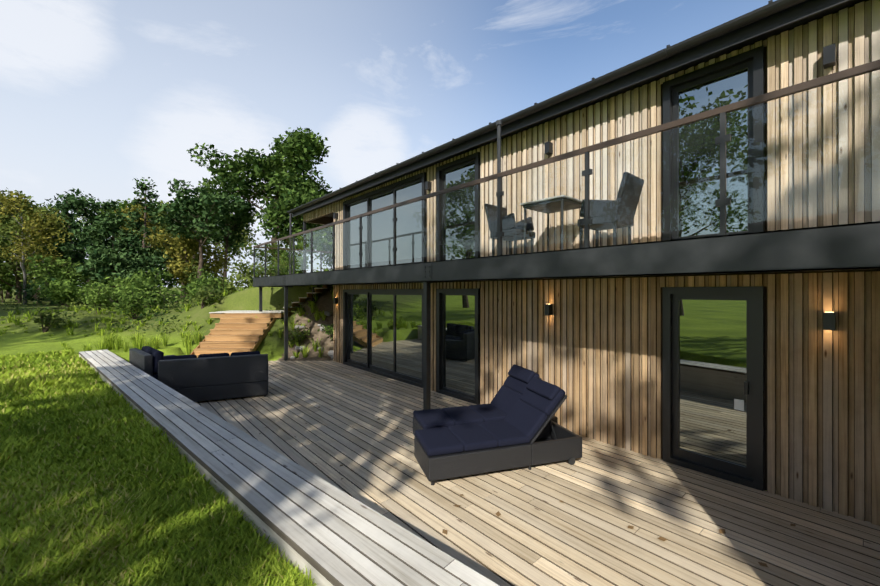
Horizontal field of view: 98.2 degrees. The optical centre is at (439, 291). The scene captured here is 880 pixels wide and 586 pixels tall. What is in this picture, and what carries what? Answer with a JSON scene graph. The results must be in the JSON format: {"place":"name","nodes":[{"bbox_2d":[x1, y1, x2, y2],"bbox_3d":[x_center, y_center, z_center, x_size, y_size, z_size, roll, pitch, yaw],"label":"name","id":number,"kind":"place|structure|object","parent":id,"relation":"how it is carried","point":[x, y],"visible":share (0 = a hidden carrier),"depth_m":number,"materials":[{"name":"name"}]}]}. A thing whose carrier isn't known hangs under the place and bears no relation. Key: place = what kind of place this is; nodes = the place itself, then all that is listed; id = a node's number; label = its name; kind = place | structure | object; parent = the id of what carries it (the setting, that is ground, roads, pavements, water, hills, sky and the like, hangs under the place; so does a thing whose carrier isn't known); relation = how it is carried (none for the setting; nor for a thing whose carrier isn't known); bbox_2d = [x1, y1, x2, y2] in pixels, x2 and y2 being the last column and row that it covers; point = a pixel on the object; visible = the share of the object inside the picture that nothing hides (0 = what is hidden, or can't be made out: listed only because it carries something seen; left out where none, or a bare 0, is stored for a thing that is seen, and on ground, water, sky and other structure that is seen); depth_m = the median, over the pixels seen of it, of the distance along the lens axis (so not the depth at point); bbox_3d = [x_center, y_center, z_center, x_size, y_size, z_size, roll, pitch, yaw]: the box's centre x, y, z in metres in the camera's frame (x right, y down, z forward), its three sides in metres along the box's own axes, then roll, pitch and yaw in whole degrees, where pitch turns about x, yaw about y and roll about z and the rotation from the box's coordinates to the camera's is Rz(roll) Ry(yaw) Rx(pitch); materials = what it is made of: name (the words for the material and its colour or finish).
{"place":"outdoors","nodes":[
{"label":"outdoors","id":0,"kind":"place"},
{"bbox_2d":[0,348,315,585],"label":"lawn grass","id":1,"kind":"structure","parent":0,"point":[107,530],"depth_m":2.99,"materials":[{"name":"green plant"}]},
{"bbox_2d":[0,285,766,581],"bbox_3d":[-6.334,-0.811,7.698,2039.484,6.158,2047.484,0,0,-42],"label":"terrain","id":2,"kind":"structure","parent":0,"point":[33,339],"depth_m":13.84,"materials":[{"name":"green plant"}]},
{"bbox_2d":[0,261,29,301],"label":"bush","id":3,"kind":"object","parent":2,"relation":"on","point":[12,279],"depth_m":29.86,"materials":[{"name":"green plant"}]},
{"bbox_2d":[1,205,37,298],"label":"tree","id":4,"kind":"object","parent":2,"relation":"on","point":[7,296],"depth_m":37.03,"materials":[{"name":"green plant"}]},
{"bbox_2d":[0,203,45,272],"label":"tree","id":5,"kind":"object","parent":2,"relation":"on","point":[7,233],"depth_m":31.56,"materials":[{"name":"green plant"}]},
{"bbox_2d":[0,191,73,304],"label":"tree","id":6,"kind":"object","parent":2,"relation":"on","point":[35,232],"depth_m":24.73,"materials":[{"name":"green plant"}]},
{"bbox_2d":[0,187,78,302],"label":"tree","id":7,"kind":"object","parent":2,"relation":"on","point":[10,237],"depth_m":27.53,"materials":[{"name":"green plant"}]},
{"bbox_2d":[13,254,73,302],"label":"tree","id":8,"kind":"object","parent":2,"relation":"on","point":[27,270],"depth_m":26.26,"materials":[{"name":"green plant"}]},
{"bbox_2d":[32,309,70,331],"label":"bush","id":9,"kind":"object","parent":2,"relation":"on","point":[54,321],"depth_m":14.19,"materials":[{"name":"green plant"}]},
{"bbox_2d":[27,198,81,280],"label":"spruce tree","id":10,"kind":"object","parent":2,"relation":"on","point":[54,206],"depth_m":35.50,"materials":[{"name":"green plant"}]},
{"bbox_2d":[31,277,89,306],"bbox_3d":[-21.172,0.128,21.485,2.553,1.887,3.002,0,0,-42],"label":"bush","id":11,"kind":"object","parent":2,"relation":"on","point":[57,291],"depth_m":20.97,"materials":[{"name":"green plant"}]},
{"bbox_2d":[22,254,108,304],"bbox_3d":[-24.163,-0.642,24.977,4.221,3.327,3.033,0,0,-42],"label":"bush","id":12,"kind":"object","parent":2,"relation":"on","point":[58,273],"depth_m":24.30,"materials":[{"name":"green plant"}]},
{"bbox_2d":[39,193,92,288],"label":"spruce tree","id":13,"kind":"object","parent":2,"relation":"on","point":[68,206],"depth_m":29.29,"materials":[{"name":"green plant"}]},
{"bbox_2d":[37,203,109,257],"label":"tree","id":14,"kind":"object","parent":2,"relation":"on","point":[75,217],"visible":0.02,"depth_m":54.66,"materials":[{"name":"green plant"}]},
{"bbox_2d":[49,188,118,281],"bbox_3d":[-32.175,-4.126,34.596,4.448,10.536,5.878,0,0,0],"label":"tree","id":15,"kind":"object","parent":2,"relation":"on","point":[93,206],"depth_m":34.29,"materials":[{"name":"green plant"}]},
{"bbox_2d":[9,206,174,304],"bbox_3d":[-23.419,-2.308,26.569,8.304,7.196,6.270,0,0,-12],"label":"tree","id":16,"kind":"object","parent":2,"relation":"on","point":[98,251],"depth_m":25.91,"materials":[{"name":"green plant"}]},
{"bbox_2d":[77,281,119,313],"bbox_3d":[-15.604,0.338,17.465,1.390,1.602,1.869,0,0,-71],"label":"bush","id":17,"kind":"object","parent":2,"relation":"on","point":[94,300],"depth_m":17.21,"materials":[{"name":"green plant"}]},
{"bbox_2d":[83,198,150,264],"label":"tree","id":18,"kind":"object","parent":2,"relation":"on","point":[122,205],"depth_m":45.23,"materials":[{"name":"green plant"}]},
{"bbox_2d":[98,268,172,292],"bbox_3d":[-19.178,-0.251,23.941,2.527,2.545,3.755,0,0,-83],"label":"bush","id":19,"kind":"object","parent":2,"relation":"on","point":[113,282],"depth_m":23.82,"materials":[{"name":"green plant"}]},
{"bbox_2d":[111,287,160,318],"bbox_3d":[-12.642,0.519,15.705,1.377,1.472,2.112,0,0,-64],"label":"bush","id":20,"kind":"object","parent":2,"relation":"on","point":[125,302],"depth_m":15.52,"materials":[{"name":"green plant"}]},
{"bbox_2d":[109,196,180,281],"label":"tree","id":21,"kind":"object","parent":2,"relation":"on","point":[133,209],"depth_m":40.90,"materials":[{"name":"green plant"}]},
{"bbox_2d":[114,276,177,307],"bbox_3d":[-15.653,0.108,20.398,2.735,1.916,3.201,0,0,-42],"label":"bush","id":22,"kind":"object","parent":2,"relation":"on","point":[148,289],"depth_m":20.40,"materials":[{"name":"green plant"}]},
{"bbox_2d":[123,177,184,292],"bbox_3d":[-24.512,-4.195,31.951,5.028,10.801,5.599,0,0,-42],"label":"spruce tree","id":23,"kind":"object","parent":2,"relation":"on","point":[137,214],"depth_m":31.81,"materials":[{"name":"green plant"}]},
{"bbox_2d":[0,268,326,335],"bbox_3d":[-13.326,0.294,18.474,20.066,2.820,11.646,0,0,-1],"label":"heath scrub","id":24,"kind":"object","parent":2,"relation":"on","point":[163,324],"visible":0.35,"depth_m":15.40,"materials":[{"name":"green plant"}]},
{"bbox_2d":[0,285,333,585],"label":"plant tufts","id":25,"kind":"object","parent":2,"relation":"on","point":[138,343],"visible":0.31,"depth_m":12.53,"materials":[{"name":"green plant"}]},
{"bbox_2d":[131,194,215,296],"bbox_3d":[-26.985,-4.557,38.968,7.871,11.141,10.011,0,0,-42],"label":"tree","id":26,"kind":"object","parent":2,"relation":"on","point":[163,226],"depth_m":38.34,"materials":[{"name":"green plant"}]},
{"bbox_2d":[145,228,231,300],"bbox_3d":[-20.053,-1.962,30.440,5.772,6.371,6.144,0,0,-42],"label":"tree","id":27,"kind":"object","parent":2,"relation":"on","point":[191,246],"depth_m":29.66,"materials":[{"name":"green plant"}]},
{"bbox_2d":[164,182,213,269],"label":"pine tree","id":28,"kind":"object","parent":2,"relation":"on","point":[189,195],"depth_m":33.19,"materials":[{"name":"green plant"}]},
{"bbox_2d":[168,276,213,304],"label":"bush","id":29,"kind":"object","parent":2,"relation":"on","point":[187,287],"depth_m":22.23,"materials":[{"name":"green plant"}]},
{"bbox_2d":[177,257,214,291],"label":"bush","id":30,"kind":"object","parent":2,"relation":"on","point":[195,266],"depth_m":29.49,"materials":[{"name":"green plant"}]},
{"bbox_2d":[143,178,249,278],"bbox_3d":[-17.660,-3.363,27.960,6.337,9.265,5.450,0,0,-72],"label":"pine tree","id":31,"kind":"object","parent":2,"relation":"on","point":[202,207],"depth_m":27.59,"materials":[{"name":"green plant"}]},
{"bbox_2d":[189,284,222,308],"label":"bush","id":32,"kind":"object","parent":2,"relation":"on","point":[201,294],"depth_m":14.71,"materials":[{"name":"green plant"}]},
{"bbox_2d":[188,268,239,300],"bbox_3d":[-10.739,-0.126,18.198,2.404,1.863,2.660,0,0,-42],"label":"bush","id":33,"kind":"object","parent":2,"relation":"on","point":[201,282],"depth_m":17.60,"materials":[{"name":"green plant"}]},
{"bbox_2d":[187,211,259,281],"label":"tree","id":34,"kind":"object","parent":2,"relation":"on","point":[247,239],"depth_m":47.85,"materials":[{"name":"green plant"}]},
{"bbox_2d":[195,274,252,296],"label":"bush","id":35,"kind":"object","parent":2,"relation":"on","point":[232,280],"depth_m":18.38,"materials":[{"name":"green plant"}]},
{"bbox_2d":[206,201,258,280],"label":"tree","id":36,"kind":"object","parent":2,"relation":"on","point":[247,218],"depth_m":36.93,"materials":[{"name":"green plant"}]},
{"bbox_2d":[226,259,271,288],"bbox_3d":[-13.370,-0.651,27.645,4.351,3.180,2.024,0,0,-74],"label":"bush","id":37,"kind":"object","parent":2,"relation":"on","point":[242,267],"depth_m":26.53,"materials":[{"name":"green plant"}]},
{"bbox_2d":[186,126,332,253],"bbox_3d":[-15.327,-6.827,34.427,12.124,15.837,11.890,0,0,-42],"label":"tree","id":38,"kind":"object","parent":2,"relation":"on","point":[301,147],"depth_m":32.52,"materials":[{"name":"green plant"}]},
{"bbox_2d":[246,260,292,279],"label":"bush","id":39,"kind":"object","parent":2,"relation":"on","point":[272,274],"depth_m":16.50,"materials":[{"name":"green plant"}]},
{"bbox_2d":[246,188,332,272],"bbox_3d":[-10.407,-3.691,30.080,7.912,9.489,7.967,0,0,-42],"label":"oak tree","id":40,"kind":"object","parent":2,"relation":"on","point":[280,213],"depth_m":28.75,"materials":[{"name":"green plant"}]},
{"bbox_2d":[270,251,308,274],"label":"bush","id":41,"kind":"object","parent":2,"relation":"on","point":[296,268],"depth_m":22.56,"materials":[{"name":"green plant"}]},
{"bbox_2d":[282,326,309,346],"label":"bank shrub","id":42,"kind":"object","parent":2,"relation":"on","point":[297,335],"depth_m":12.65,"materials":[{"name":"green plant"}]},
{"bbox_2d":[290,303,333,358],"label":"bank rocks","id":43,"kind":"object","parent":2,"relation":"on","point":[330,352],"visible":0.42,"depth_m":12.62,"materials":[{"name":"grey stone"}]},
{"bbox_2d":[313,225,332,271],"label":"tree","id":44,"kind":"object","parent":2,"relation":"on","point":[328,259],"depth_m":38.40,"materials":[{"name":"green plant"}]},
{"bbox_2d":[314,269,333,293],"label":"bank shrub","id":45,"kind":"object","parent":2,"relation":"on","point":[329,286],"depth_m":14.45,"materials":[{"name":"green plant"}]},
{"bbox_2d":[318,323,333,340],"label":"bank shrub","id":46,"kind":"object","parent":2,"relation":"on","point":[328,328],"depth_m":12.60,"materials":[{"name":"green plant"}]},
{"bbox_2d":[306,0,879,489],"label":"steel frame","id":47,"kind":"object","parent":2,"relation":"on","point":[324,220],"depth_m":4.13,"materials":[{"name":"black metal"}]},
{"bbox_2d":[333,213,337,218],"bbox_3d":[-3.147,-2.272,11.497,0.109,0.170,0.080,0,0,-42],"label":"wall lamp","id":48,"kind":"object","parent":47,"relation":"attached to","point":[335,215],"depth_m":11.47,"materials":[{"name":"black metal"}]},
{"bbox_2d":[333,298,337,303],"bbox_3d":[-3.147,0.288,11.497,0.109,0.171,0.080,0,0,-42],"label":"wall lamp","id":49,"kind":"object","parent":47,"relation":"attached to","point":[335,300],"visible":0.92,"depth_m":11.47,"materials":[{"name":"black metal"}]},
{"bbox_2d":[425,181,431,190],"bbox_3d":[-0.249,-2.272,8.226,0.109,0.170,0.080,0,0,-42],"label":"wall lamp","id":50,"kind":"object","parent":47,"relation":"attached to","point":[428,185],"depth_m":8.19,"materials":[{"name":"black metal"}]},
{"bbox_2d":[545,141,552,154],"bbox_3d":[1.713,-2.252,6.011,0.109,0.170,0.080,0,0,-42],"label":"wall lamp","id":51,"kind":"object","parent":47,"relation":"attached to","point":[548,148],"depth_m":5.98,"materials":[{"name":"black metal"}]},
{"bbox_2d":[545,304,552,314],"bbox_3d":[1.713,0.288,6.011,0.109,0.171,0.080,0,0,-42],"label":"wall lamp","id":52,"kind":"object","parent":47,"relation":"attached to","point":[548,309],"visible":1,"depth_m":5.97,"materials":[{"name":"black metal"}]},
{"bbox_2d":[343,45,763,490],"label":"house windows","id":53,"kind":"structure","parent":47,"relation":"attached to","point":[713,353],"depth_m":4.74,"materials":[{"name":"clear glass"}]},
{"bbox_2d":[253,75,879,409],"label":"balcony","id":54,"kind":"structure","parent":47,"relation":"attached to","point":[854,246],"depth_m":4.02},
{"bbox_2d":[253,59,879,277],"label":"balcony railing","id":55,"kind":"object","parent":54,"relation":"attached to","point":[722,140],"visible":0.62,"depth_m":4.37,"materials":[{"name":"black metal"}]},
{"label":"balcony floor","id":56,"kind":"structure","parent":54,"relation":"on","visible":0},
{"bbox_2d":[484,204,534,255],"bbox_3d":[1.080,-0.939,5.934,0.500,0.874,0.626,0,0,-42],"label":"balcony chair","id":57,"kind":"object","parent":56,"relation":"on","point":[518,233],"depth_m":5.86,"materials":[{"name":"wicker"}]},
{"bbox_2d":[520,195,584,252],"bbox_3d":[1.606,-0.868,5.341,0.680,0.732,0.680,0,0,-42],"label":"balcony table","id":58,"kind":"object","parent":56,"relation":"on","point":[545,205],"depth_m":5.21,"materials":[{"name":"grey"}]},
{"bbox_2d":[577,172,643,247],"bbox_3d":[2.125,-0.939,4.755,0.500,0.874,0.626,0,0,-42],"label":"balcony chair","id":59,"kind":"object","parent":56,"relation":"on","point":[614,221],"visible":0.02,"depth_m":4.58,"materials":[{"name":"wicker"}]},
{"bbox_2d":[287,0,866,273],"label":"roof and gutter","id":60,"kind":"structure","parent":47,"relation":"on","point":[771,18],"depth_m":4.89,"materials":[{"name":"black metal"}]},
{"bbox_2d":[303,0,879,269],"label":"upper exterior wall","id":61,"kind":"structure","parent":47,"relation":"attached to","point":[794,55],"depth_m":4.05,"materials":[{"name":"beige wood"}]},
{"bbox_2d":[334,271,879,525],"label":"lower exterior wall","id":62,"kind":"structure","parent":47,"relation":"attached to","point":[592,348],"depth_m":4.54,"materials":[{"name":"beige wood"}]},
{"bbox_2d":[734,399,743,410],"bbox_3d":[3.391,1.288,4.324,0.004,0.120,0.090,0,0,-42],"label":"door sticker","id":63,"kind":"object","parent":47,"relation":"attached to","point":[738,404],"depth_m":4.32,"materials":[{"name":"white paper"}]},
{"bbox_2d":[823,43,835,68],"bbox_3d":[3.769,-2.272,3.690,0.109,0.170,0.080,0,0,-42],"label":"wall lamp","id":64,"kind":"object","parent":47,"relation":"attached to","point":[829,56],"depth_m":3.66,"materials":[{"name":"black metal"}]},
{"bbox_2d":[823,312,835,329],"bbox_3d":[3.769,0.288,3.690,0.109,0.171,0.080,0,0,-42],"label":"wall lamp","id":65,"kind":"object","parent":47,"relation":"attached to","point":[829,320],"visible":0.96,"depth_m":3.66,"materials":[{"name":"black metal"}]},
{"bbox_3d":[-0.535,2.210,4.018,6.200,0.056,20.800,0,0,-42],"label":"deck subframe","id":66,"kind":"object","parent":2,"relation":"on","visible":0},
{"bbox_2d":[195,361,879,585],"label":"deck boards","id":67,"kind":"object","parent":66,"relation":"on","point":[536,532],"visible":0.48,"depth_m":3.79,"materials":[{"name":"beige wood"}]},
{"bbox_2d":[129,346,175,379],"bbox_3d":[-6.161,1.692,8.415,1.450,0.911,0.860,0,0,42],"label":"lounge sofa","id":68,"kind":"object","parent":67,"relation":"on","point":[145,359],"visible":0.35,"depth_m":7.83,"materials":[{"name":"wicker"}]},
{"bbox_2d":[158,351,267,401],"bbox_3d":[-4.517,1.692,7.777,1.850,0.911,0.860,0,0,-24],"label":"lounge sofa","id":69,"kind":"object","parent":67,"relation":"on","point":[208,377],"visible":0.9,"depth_m":7.40,"materials":[{"name":"wicker"}]},
{"bbox_2d":[190,285,327,357],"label":"garden stairs","id":70,"kind":"structure","parent":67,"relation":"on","point":[229,333],"depth_m":12.71,"materials":[{"name":"brown wood"}]},
{"bbox_2d":[209,288,330,312],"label":"garden stairs treads","id":71,"kind":"object","parent":70,"relation":"on","point":[251,311],"visible":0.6,"depth_m":14.08,"materials":[{"name":"brown wood"}]},
{"bbox_2d":[79,349,498,585],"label":"deck ledge step","id":72,"kind":"object","parent":67,"relation":"on","point":[327,533],"visible":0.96,"depth_m":2.80,"materials":[{"name":"grey wood"}]},
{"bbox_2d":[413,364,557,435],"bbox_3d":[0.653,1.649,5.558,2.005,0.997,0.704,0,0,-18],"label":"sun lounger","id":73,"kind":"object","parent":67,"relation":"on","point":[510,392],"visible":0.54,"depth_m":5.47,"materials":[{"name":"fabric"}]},
{"bbox_2d":[414,377,581,484],"bbox_3d":[0.726,1.666,4.795,2.005,0.963,0.704,0,0,-18],"label":"sun lounger","id":74,"kind":"object","parent":67,"relation":"on","point":[527,431],"visible":1,"depth_m":4.60,"materials":[{"name":"fabric"}]},
{"bbox_2d":[255,382,795,567],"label":"deck leaves","id":75,"kind":"object","parent":67,"relation":"on","point":[721,531],"visible":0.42,"depth_m":3.41,"materials":[{"name":"brown plant"}]},
{"bbox_2d":[0,0,775,286],"label":"sky","id":76,"kind":"structure","parent":0,"point":[97,97],"materials":[{"name":"blue"}]}
]}

